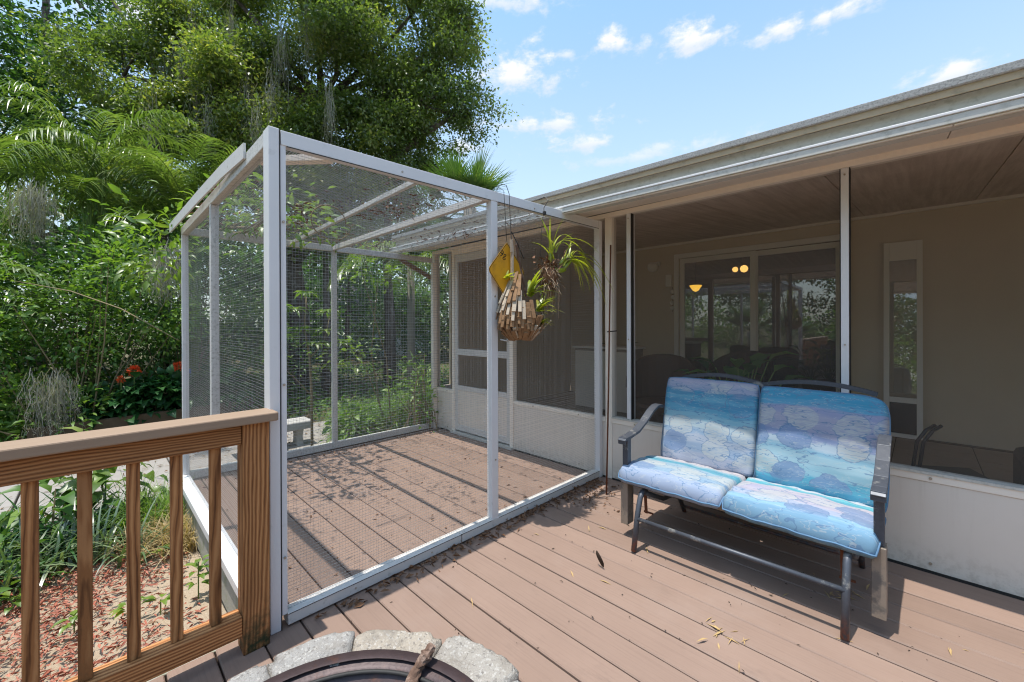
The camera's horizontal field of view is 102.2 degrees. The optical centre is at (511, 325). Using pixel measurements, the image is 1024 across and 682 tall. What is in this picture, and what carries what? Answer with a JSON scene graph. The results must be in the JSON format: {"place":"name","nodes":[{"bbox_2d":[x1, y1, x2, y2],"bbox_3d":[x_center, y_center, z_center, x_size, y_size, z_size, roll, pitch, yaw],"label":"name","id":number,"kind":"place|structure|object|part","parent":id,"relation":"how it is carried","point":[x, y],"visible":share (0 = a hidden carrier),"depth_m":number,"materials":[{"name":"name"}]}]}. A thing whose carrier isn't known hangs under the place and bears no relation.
{"place":"outdoors","nodes":[
{"label":"outdoors","id":0,"kind":"place"},
{"bbox_2d":[0,419,427,534],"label":"path","id":1,"kind":"structure","parent":0,"point":[162,463],"depth_m":4.82,"materials":[{"name":"concrete"}]},
{"bbox_2d":[0,328,448,681],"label":"ground","id":2,"kind":"structure","parent":0,"point":[190,594],"depth_m":2.73,"materials":[{"name":"brown soil"}]},
{"bbox_2d":[0,591,20,614],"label":"seedling","id":3,"kind":"object","parent":2,"relation":"on","point":[7,594],"visible":0.87,"depth_m":2.62,"materials":[{"name":"green plant"}]},
{"bbox_2d":[0,239,71,334],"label":"areca palm","id":4,"kind":"object","parent":2,"relation":"on","point":[25,269],"visible":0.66,"depth_m":5.77,"materials":[{"name":"green plant"}]},
{"bbox_2d":[0,502,72,606],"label":"weeds","id":5,"kind":"object","parent":2,"relation":"on","point":[9,558],"visible":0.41,"depth_m":2.86,"materials":[{"name":"green plant"}]},
{"bbox_2d":[0,362,82,441],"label":"shrub","id":6,"kind":"object","parent":2,"relation":"on","point":[30,382],"visible":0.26,"depth_m":5.68,"materials":[{"name":"green plant"}]},
{"bbox_2d":[0,356,123,441],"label":"fern clump","id":7,"kind":"object","parent":2,"relation":"on","point":[15,430],"visible":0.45,"depth_m":5.38,"materials":[{"name":"green plant"}]},
{"bbox_2d":[0,475,125,571],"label":"strap leaf clump","id":8,"kind":"object","parent":2,"relation":"on","point":[16,530],"visible":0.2,"depth_m":3.39,"materials":[{"name":"green plant"}]},
{"bbox_2d":[0,78,125,259],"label":"areca palm","id":9,"kind":"object","parent":2,"relation":"on","point":[9,165],"visible":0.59,"depth_m":7.10,"materials":[{"name":"green plant"}]},
{"bbox_2d":[0,469,125,549],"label":"young papaya","id":10,"kind":"object","parent":2,"relation":"on","point":[68,496],"visible":0.37,"depth_m":3.32,"materials":[{"name":"green plant"}]},
{"bbox_2d":[50,610,76,635],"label":"seedling","id":11,"kind":"object","parent":2,"relation":"on","point":[71,619],"visible":0.9,"depth_m":2.42,"materials":[{"name":"green plant"}]},
{"bbox_2d":[0,211,169,421],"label":"shrub","id":12,"kind":"object","parent":2,"relation":"on","point":[80,366],"visible":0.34,"depth_m":6.48,"materials":[{"name":"green plant"}]},
{"bbox_2d":[0,0,185,374],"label":"sweetgum","id":13,"kind":"object","parent":2,"relation":"on","point":[12,49],"visible":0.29,"depth_m":10.91,"materials":[{"name":"green plant"}]},
{"bbox_2d":[0,480,191,605],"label":"strap leaf clump","id":14,"kind":"object","parent":2,"relation":"on","point":[59,554],"visible":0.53,"depth_m":3.11,"materials":[{"name":"green plant"}]},
{"bbox_2d":[0,75,202,394],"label":"areca palm","id":15,"kind":"object","parent":2,"relation":"on","point":[99,187],"visible":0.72,"depth_m":7.20,"materials":[{"name":"green plant"}]},
{"bbox_2d":[0,537,208,681],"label":"mulch","id":16,"kind":"object","parent":2,"relation":"on","point":[56,613],"visible":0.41,"depth_m":2.53,"materials":[{"name":"brown wood"}]},
{"bbox_2d":[39,426,169,524],"bbox_3d":[-3.650,1.426,3.767,0.877,1.102,0.976,0,0,45],"label":"young papaya","id":17,"kind":"object","parent":2,"relation":"on","point":[72,483],"visible":0.28,"depth_m":3.65,"materials":[{"name":"green plant"}]},
{"bbox_2d":[0,206,209,427],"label":"shrub","id":18,"kind":"object","parent":2,"relation":"on","point":[78,275],"visible":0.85,"depth_m":5.79,"materials":[{"name":"green plant"}]},
{"bbox_2d":[0,177,78,250],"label":"moss clump","id":19,"kind":"object","parent":18,"relation":"hanging from","point":[39,210],"visible":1,"depth_m":5.35,"materials":[{"name":"grey plant"}]},
{"bbox_2d":[7,279,178,340],"bbox_3d":[-4.894,-0.226,4.733,3.528,0.757,0.077,0,0,22],"label":"dead branch","id":20,"kind":"object","parent":18,"relation":"attached to","point":[104,303],"visible":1,"depth_m":4.59,"materials":[{"name":"brown wood"}]},
{"bbox_2d":[116,375,125,398],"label":"pagoda flower","id":21,"kind":"object","parent":2,"relation":"on","point":[120,379],"visible":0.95,"depth_m":5.91,"materials":[{"name":"red plant"}]},
{"bbox_2d":[58,462,194,548],"bbox_3d":[-3.209,1.530,3.703,1.216,0.620,1.154,0,0,6],"label":"green grass tuft","id":22,"kind":"object","parent":2,"relation":"on","point":[163,505],"visible":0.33,"depth_m":3.65,"materials":[{"name":"green plant"}]},
{"bbox_2d":[109,596,144,619],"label":"seedling","id":23,"kind":"object","parent":2,"relation":"on","point":[119,610],"visible":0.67,"depth_m":2.52,"materials":[{"name":"green plant"}]},
{"bbox_2d":[27,402,231,438],"bbox_3d":[-5.293,1.534,5.921,2.162,0.590,0.050,0,0,-45],"label":"edging board","id":24,"kind":"object","parent":2,"relation":"on","point":[112,422],"visible":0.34,"depth_m":5.73,"materials":[{"name":"brown wood"}]},
{"bbox_2d":[0,210,263,405],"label":"shrub","id":25,"kind":"object","parent":2,"relation":"on","point":[259,335],"visible":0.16,"depth_m":8.20,"materials":[{"name":"green plant"}]},
{"bbox_2d":[127,365,141,394],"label":"pagoda flower","id":26,"kind":"object","parent":2,"relation":"on","point":[132,367],"visible":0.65,"depth_m":6.03,"materials":[{"name":"red plant"}]},
{"bbox_2d":[0,226,287,417],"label":"hedge","id":27,"kind":"object","parent":2,"relation":"on","point":[130,319],"visible":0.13,"depth_m":8.83,"materials":[{"name":"green plant"}]},
{"bbox_2d":[93,497,198,575],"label":"dry grass tuft","id":28,"kind":"object","parent":2,"relation":"on","point":[188,537],"visible":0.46,"depth_m":3.34,"materials":[{"name":"beige plant"}]},
{"bbox_2d":[44,359,261,428],"bbox_3d":[-5.361,1.194,6.442,1.414,1.349,2.596,0,0,38],"label":"heart leaf bed","id":29,"kind":"object","parent":2,"relation":"on","point":[150,401],"visible":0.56,"depth_m":6.10,"materials":[{"name":"green plant"}]},
{"bbox_2d":[141,593,169,614],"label":"seedling","id":30,"kind":"object","parent":2,"relation":"on","point":[152,597],"visible":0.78,"depth_m":2.60,"materials":[{"name":"green plant"}]},
{"bbox_2d":[148,543,169,561],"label":"seedling","id":31,"kind":"object","parent":2,"relation":"on","point":[156,551],"visible":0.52,"depth_m":3.19,"materials":[{"name":"green plant"}]},
{"bbox_2d":[92,133,262,376],"bbox_3d":[-5.581,-0.675,7.262,2.694,5.007,2.654,0,0,45],"label":"areca palm","id":32,"kind":"object","parent":2,"relation":"on","point":[173,184],"visible":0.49,"depth_m":6.95,"materials":[{"name":"green plant"}]},
{"bbox_2d":[173,361,181,407],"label":"pagoda flower","id":33,"kind":"object","parent":2,"relation":"on","point":[176,364],"visible":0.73,"depth_m":6.38,"materials":[{"name":"red plant"}]},
{"bbox_2d":[69,186,322,411],"bbox_3d":[-5.694,-0.343,8.052,2.491,4.362,4.064,0,0,45],"label":"shrub","id":34,"kind":"object","parent":2,"relation":"on","point":[167,360],"visible":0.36,"depth_m":7.59,"materials":[{"name":"green plant"}]},
{"bbox_2d":[184,554,208,598],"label":"seedling","id":35,"kind":"object","parent":2,"relation":"on","point":[199,568],"visible":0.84,"depth_m":2.74,"materials":[{"name":"green plant"}]},
{"bbox_2d":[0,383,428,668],"bbox_3d":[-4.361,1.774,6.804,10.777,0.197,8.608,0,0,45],"label":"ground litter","id":36,"kind":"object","parent":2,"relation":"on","point":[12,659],"visible":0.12,"depth_m":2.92,"materials":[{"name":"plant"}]},
{"bbox_2d":[0,185,448,363],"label":"woods","id":37,"kind":"object","parent":2,"relation":"on","point":[446,282],"visible":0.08,"depth_m":21.09,"materials":[{"name":"green plant"}]},
{"bbox_2d":[0,359,448,437],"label":"ground cover","id":38,"kind":"object","parent":2,"relation":"on","point":[290,399],"visible":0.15,"depth_m":10.07,"materials":[{"name":"green plant"}]},
{"bbox_2d":[8,367,86,438],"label":"moss clump","id":39,"kind":"object","parent":38,"relation":"on","point":[61,390],"visible":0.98,"depth_m":5.19,"materials":[{"name":"plant"}]},
{"bbox_2d":[5,0,523,395],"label":"live oak","id":40,"kind":"object","parent":2,"relation":"on","point":[223,75],"visible":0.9,"depth_m":9.73,"materials":[{"name":"green plant"}]},
{"bbox_2d":[139,235,208,314],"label":"moss clump","id":41,"kind":"object","parent":40,"relation":"hanging from","point":[158,263],"visible":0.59,"depth_m":5.53,"materials":[{"name":"plant"}]},
{"bbox_2d":[287,417,310,445],"bbox_3d":[-3.408,1.605,5.858,0.350,0.425,1.010,0,0,45],"label":"concrete bench","id":42,"kind":"object","parent":2,"relation":"on","point":[296,431],"visible":0.31,"depth_m":6.03,"materials":[{"name":"grey concrete"}]},
{"bbox_2d":[262,290,355,445],"bbox_3d":[-2.834,0.661,5.848,0.525,2.319,1.233,0,0,45],"label":"young sapling","id":43,"kind":"object","parent":2,"relation":"on","point":[291,308],"visible":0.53,"depth_m":5.86,"materials":[{"name":"green plant"}]},
{"bbox_2d":[250,168,384,398],"bbox_3d":[-4.799,-0.943,10.206,3.425,5.527,3.034,0,0,-11],"label":"laurel oak","id":44,"kind":"object","parent":2,"relation":"on","point":[325,319],"visible":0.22,"depth_m":10.18,"materials":[{"name":"green plant"}]},
{"bbox_2d":[199,321,448,395],"bbox_3d":[-4.841,0.944,11.720,6.932,2.155,2.214,0,0,-35],"label":"shrub","id":45,"kind":"object","parent":2,"relation":"on","point":[372,372],"visible":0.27,"depth_m":11.97,"materials":[{"name":"green plant"}]},
{"bbox_2d":[206,228,448,361],"bbox_3d":[-6.946,-1.250,17.623,3.986,6.139,10.634,0,0,45],"label":"magnolia","id":46,"kind":"object","parent":2,"relation":"on","point":[348,303],"visible":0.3,"depth_m":17.77,"materials":[{"name":"green plant"}]},
{"bbox_2d":[258,282,443,358],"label":"neighbour house","id":47,"kind":"structure","parent":2,"relation":"on","point":[402,352],"depth_m":23.79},
{"bbox_2d":[306,241,403,429],"bbox_3d":[-2.235,0.295,6.090,1.318,3.056,1.266,0,0,14],"label":"tree","id":48,"kind":"object","parent":2,"relation":"on","point":[374,286],"visible":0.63,"depth_m":6.03,"materials":[{"name":"green plant"}]},
{"bbox_2d":[313,387,429,441],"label":"feathery weeds","id":49,"kind":"object","parent":2,"relation":"on","point":[384,421],"visible":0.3,"depth_m":6.43,"materials":[{"name":"green plant"}]},
{"bbox_2d":[317,371,441,442],"bbox_3d":[-1.887,1.318,6.468,1.042,1.159,2.158,0,0,45],"label":"broad weed","id":50,"kind":"object","parent":2,"relation":"on","point":[349,419],"visible":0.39,"depth_m":6.06,"materials":[{"name":"green plant"}]},
{"bbox_2d":[323,352,445,440],"bbox_3d":[-1.773,1.128,6.185,1.132,1.400,2.023,0,0,35],"label":"fern","id":51,"kind":"object","parent":2,"relation":"on","point":[366,425],"visible":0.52,"depth_m":6.05,"materials":[{"name":"green plant"}]},
{"bbox_2d":[327,240,448,393],"bbox_3d":[-2.229,0.041,8.695,2.913,3.547,2.704,0,0,27],"label":"queen palm","id":52,"kind":"object","parent":2,"relation":"on","point":[411,310],"visible":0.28,"depth_m":8.84,"materials":[{"name":"green plant"}]},
{"bbox_2d":[338,195,448,387],"bbox_3d":[-3.377,-1.170,12.334,4.791,5.968,3.521,0,0,-17],"label":"laurel oak","id":53,"kind":"object","parent":2,"relation":"on","point":[391,330],"visible":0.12,"depth_m":12.03,"materials":[{"name":"green plant"}]},
{"bbox_2d":[409,141,515,225],"bbox_3d":[-0.995,-0.994,9.072,2.592,5.609,2.758,0,0,9],"label":"fan palm","id":54,"kind":"object","parent":2,"relation":"on","point":[454,169],"visible":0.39,"depth_m":8.36,"materials":[{"name":"green plant"}]},
{"bbox_2d":[147,428,1023,681],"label":"deck","id":55,"kind":"structure","parent":2,"relation":"on","point":[666,606],"depth_m":2.29,"materials":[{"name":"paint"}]},
{"bbox_2d":[0,408,277,681],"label":"wooden railing","id":56,"kind":"object","parent":55,"relation":"on","point":[27,465],"visible":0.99,"depth_m":1.65,"materials":[{"name":"brown wood"}]},
{"bbox_2d":[228,629,519,681],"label":"fire pit","id":57,"kind":"object","parent":55,"relation":"on","point":[377,655],"visible":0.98,"depth_m":1.52,"materials":[{"name":"stone"}]},
{"bbox_2d":[405,643,435,681],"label":"charred stick","id":58,"kind":"object","parent":57,"relation":"in","point":[424,658],"visible":1,"depth_m":1.47,"materials":[{"name":"brown wood"}]},
{"bbox_2d":[169,126,602,634],"bbox_3d":[-1.223,0.235,4.037,2.984,2.504,2.985,0,0,45],"label":"wire cage","id":59,"kind":"object","parent":55,"relation":"on","point":[270,146],"visible":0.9,"depth_m":2.87,"materials":[{"name":"white metal"}]},
{"bbox_2d":[69,173,300,297],"bbox_3d":[-3.194,-0.869,4.214,2.022,1.177,1.339,0,0,-2],"label":"shrub","id":60,"kind":"object","parent":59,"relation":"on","point":[141,218],"visible":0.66,"depth_m":4.15,"materials":[{"name":"green plant"}]},
{"bbox_2d":[219,172,360,256],"bbox_3d":[-2.071,-1.071,4.171,1.773,0.912,1.532,0,0,45],"label":"leafy branch","id":61,"kind":"object","parent":59,"relation":"on","point":[296,217],"visible":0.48,"depth_m":4.02,"materials":[{"name":"green plant"}]},
{"bbox_2d":[311,204,350,240],"bbox_3d":[-1.284,-0.730,2.941,0.028,0.248,0.288,0,0,45],"label":"vine tendril","id":62,"kind":"object","parent":59,"relation":"attached to","point":[339,211],"visible":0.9,"depth_m":2.93},
{"bbox_2d":[186,153,538,251],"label":"roof leaf litter","id":63,"kind":"object","parent":59,"relation":"on","point":[433,198],"visible":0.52,"depth_m":3.63,"materials":[{"name":"brown plant"}]},
{"bbox_2d":[489,188,523,292],"bbox_3d":[-0.050,-0.605,3.055,0.325,0.824,0.048,0,0,-38],"label":"yellow sign","id":64,"kind":"object","parent":59,"relation":"hanging from","point":[499,267],"visible":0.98,"depth_m":3.02,"materials":[{"name":"metal"}]},
{"bbox_2d":[496,184,550,340],"bbox_3d":[0.067,-0.460,3.100,0.336,1.146,0.429,0,0,26],"label":"slat basket","id":65,"kind":"object","parent":59,"relation":"hanging from","point":[521,320],"visible":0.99,"depth_m":2.96,"materials":[{"name":"brown wood"}]},
{"bbox_2d":[503,269,559,324],"bbox_3d":[0.172,-0.202,3.102,0.331,0.442,0.491,0,0,45],"label":"basket bromeliad","id":66,"kind":"object","parent":65,"relation":"in","point":[533,283],"visible":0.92,"depth_m":3.11,"materials":[{"name":"green plant"}]},
{"bbox_2d":[525,197,613,317],"bbox_3d":[0.489,-0.544,3.458,0.928,0.994,0.357,0,0,-36],"label":"hanging orchid","id":67,"kind":"object","parent":59,"relation":"hanging from","point":[549,281],"visible":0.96,"depth_m":3.31,"materials":[{"name":"green plant"}]},
{"bbox_2d":[202,429,618,618],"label":"leaf litter","id":68,"kind":"object","parent":55,"relation":"on","point":[357,603],"visible":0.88,"depth_m":3.01,"materials":[{"name":"brown plant"}]},
{"bbox_2d":[596,550,603,567],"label":"curled leaf","id":69,"kind":"object","parent":55,"relation":"on","point":[599,559],"visible":1,"depth_m":2.53,"materials":[{"name":"brown plant"}]},
{"bbox_2d":[606,245,616,494],"bbox_3d":[0.910,0.354,3.777,0.096,2.250,0.370,0,0,15],"label":"thin rod","id":70,"kind":"object","parent":55,"relation":"on","point":[609,331],"visible":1,"depth_m":3.78,"materials":[{"name":"metal"}]},
{"bbox_2d":[351,504,959,681],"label":"deck debris","id":71,"kind":"object","parent":55,"relation":"on","point":[684,575],"visible":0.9,"depth_m":2.26,"materials":[{"name":"brown plant"}]},
{"bbox_2d":[471,526,1022,668],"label":"straw litter","id":72,"kind":"object","parent":55,"relation":"on","point":[720,631],"visible":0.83,"depth_m":2.02,"materials":[{"name":"beige plant"}]},
{"bbox_2d":[618,373,892,640],"bbox_3d":[1.469,0.922,2.637,1.396,1.121,0.894,0,0,45],"label":"glider bench","id":73,"kind":"object","parent":55,"relation":"on","point":[879,588],"visible":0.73,"depth_m":2.24,"materials":[{"name":"metal"}]},
{"bbox_2d":[618,455,745,508],"bbox_3d":[1.173,1.041,2.851,0.697,0.139,0.572,0,-5,45],"label":"seat cushion","id":74,"kind":"object","parent":73,"relation":"on","point":[703,485],"visible":0.89,"depth_m":2.70,"materials":[{"name":"blue fabric"}]},
{"bbox_2d":[661,377,759,478],"bbox_3d":[1.461,0.734,3.090,0.672,0.667,0.101,0,-14,44],"label":"back cushion","id":75,"kind":"object","parent":73,"relation":"on","point":[711,423],"visible":0.88,"depth_m":3.03,"materials":[{"name":"blue fabric"}]},
{"bbox_2d":[722,477,885,558],"bbox_3d":[1.661,1.050,2.367,0.706,0.147,0.570,1,-4,45],"label":"seat cushion","id":76,"kind":"object","parent":73,"relation":"on","point":[835,522],"visible":0.9,"depth_m":2.21,"materials":[{"name":"blue fabric"}]},
{"bbox_2d":[754,386,890,512],"bbox_3d":[1.935,0.743,2.616,0.682,0.667,0.113,1,-13,45],"label":"back cushion","id":77,"kind":"object","parent":73,"relation":"on","point":[822,442],"visible":0.84,"depth_m":2.57,"materials":[{"name":"blue fabric"}]},
{"bbox_2d":[389,58,1023,600],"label":"screened porch house","id":78,"kind":"structure","parent":2,"relation":"on","point":[805,220],"depth_m":4.49,"materials":[{"name":"paint"}]},
{"bbox_2d":[396,342,444,431],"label":"climbing vine","id":79,"kind":"object","parent":78,"relation":"attached to","point":[422,397],"visible":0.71,"depth_m":5.91,"materials":[{"name":"green plant"}]},
{"bbox_2d":[455,246,509,443],"bbox_3d":[-0.416,0.232,5.329,1.067,2.400,0.082,0,0,45],"label":"screen door","id":80,"kind":"structure","parent":78,"relation":"in","point":[481,353],"depth_m":5.43,"materials":[{"name":"metal"}]},
{"bbox_2d":[572,345,645,415],"bbox_3d":[1.510,0.823,6.497,1.010,0.998,0.500,0,0,45],"label":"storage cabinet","id":81,"kind":"object","parent":78,"relation":"on","point":[621,383],"visible":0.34,"depth_m":6.40,"materials":[{"name":"plastic"}]},
{"bbox_3d":[1.181,0.835,6.499,0.440,0.880,0.019,0,0,45],"label":"door","id":82,"kind":"part","parent":81,"relation":"part of","materials":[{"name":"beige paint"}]},
{"bbox_3d":[1.516,0.834,6.168,0.440,0.880,0.019,0,0,45],"label":"door","id":83,"kind":"part","parent":81,"relation":"part of","materials":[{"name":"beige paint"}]},
{"bbox_2d":[648,262,659,271],"bbox_3d":[2.407,-1.000,7.059,0.180,0.180,0.184,0,0,45],"label":"wall light","id":84,"kind":"object","parent":78,"relation":"attached to","point":[652,266],"visible":1,"depth_m":7.00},
{"bbox_2d":[626,354,697,422],"bbox_3d":[1.839,0.849,5.082,0.834,0.953,0.785,0,0,25],"label":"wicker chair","id":85,"kind":"object","parent":78,"relation":"on","point":[654,373],"visible":0.4,"depth_m":5.37,"materials":[{"name":"brown wicker"}]},
{"bbox_2d":[666,275,671,286],"bbox_3d":[2.632,-0.751,6.934,0.095,0.200,0.049,0,0,45],"label":"doorbell box","id":86,"kind":"object","parent":78,"relation":"attached to","point":[668,280],"visible":1,"depth_m":6.91,"materials":[{"name":"beige plastic"}]},
{"bbox_2d":[670,287,674,311],"bbox_3d":[2.675,-0.436,6.887,0.092,0.410,0.068,0,0,45],"label":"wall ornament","id":87,"kind":"object","parent":78,"relation":"hanging from","point":[672,298],"depth_m":6.87,"materials":[{"name":"metal"}]},
{"bbox_2d":[690,262,701,291],"bbox_3d":[4.345,-1.144,9.774,0.280,0.695,0.276,0,0,45],"label":"pendant lamp","id":88,"kind":"object","parent":78,"relation":"hanging from","point":[695,287],"visible":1,"depth_m":9.72,"materials":[{"name":"glass"}]},
{"bbox_2d":[660,358,773,415],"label":"potted plant","id":89,"kind":"object","parent":78,"relation":"on","point":[704,363],"visible":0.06,"depth_m":4.36,"materials":[{"name":"green plant"}]},
{"bbox_2d":[699,350,765,382],"bbox_3d":[2.888,0.830,5.446,0.785,0.982,0.834,0,0,-15],"label":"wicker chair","id":90,"kind":"object","parent":78,"relation":"on","point":[720,363],"visible":0.28,"depth_m":5.73,"materials":[{"name":"black wicker"}]},
{"bbox_2d":[732,257,747,271],"bbox_3d":[4.523,-1.262,8.191,0.290,0.435,0.160,0,0,45],"label":"ceiling lamp","id":91,"kind":"object","parent":78,"relation":"hanging from","point":[743,268],"visible":0.71,"depth_m":8.14,"materials":[{"name":"glass"}]},
{"bbox_2d":[684,351,813,386],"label":"potted plant","id":92,"kind":"object","parent":78,"relation":"on","point":[748,367],"visible":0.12,"depth_m":3.91,"materials":[{"name":"green plant"}]},
{"bbox_2d":[674,234,839,391],"bbox_3d":[3.549,0.070,6.114,2.270,2.495,0.143,0,0,45],"label":"sliding door","id":93,"kind":"structure","parent":78,"relation":"in","point":[753,255],"depth_m":6.10,"materials":[{"name":"white metal"}]},
{"bbox_2d":[884,240,922,439],"bbox_3d":[4.611,0.158,4.874,0.335,2.307,0.151,0,0,45],"label":"pet door panel","id":94,"kind":"structure","parent":78,"relation":"on","point":[906,414],"depth_m":4.83,"materials":[{"name":"white plastic"}]},
{"bbox_2d":[911,424,988,478],"bbox_3d":[3.399,1.043,3.234,0.536,0.562,0.335,0,0,13],"label":"tube chair","id":95,"kind":"object","parent":78,"relation":"on","point":[932,428],"visible":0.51,"depth_m":3.21,"materials":[{"name":"black metal"}]},
{"bbox_2d":[0,0,1023,329],"label":"sky","id":96,"kind":"structure","parent":0,"point":[604,88],"materials":[{"name":"blue"}]},
{"bbox_2d":[764,353,810,385],"bbox_3d":[4.971,0.939,7.900,1.240,0.760,1.240,0,0,45],"label":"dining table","id":97,"kind":"object","parent":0,"point":[770,368],"visible":0.32,"depth_m":7.83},
{"bbox_2d":[1013,447,1023,484],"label":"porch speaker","id":98,"kind":"object","parent":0,"point":[1018,465],"visible":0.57,"depth_m":3.00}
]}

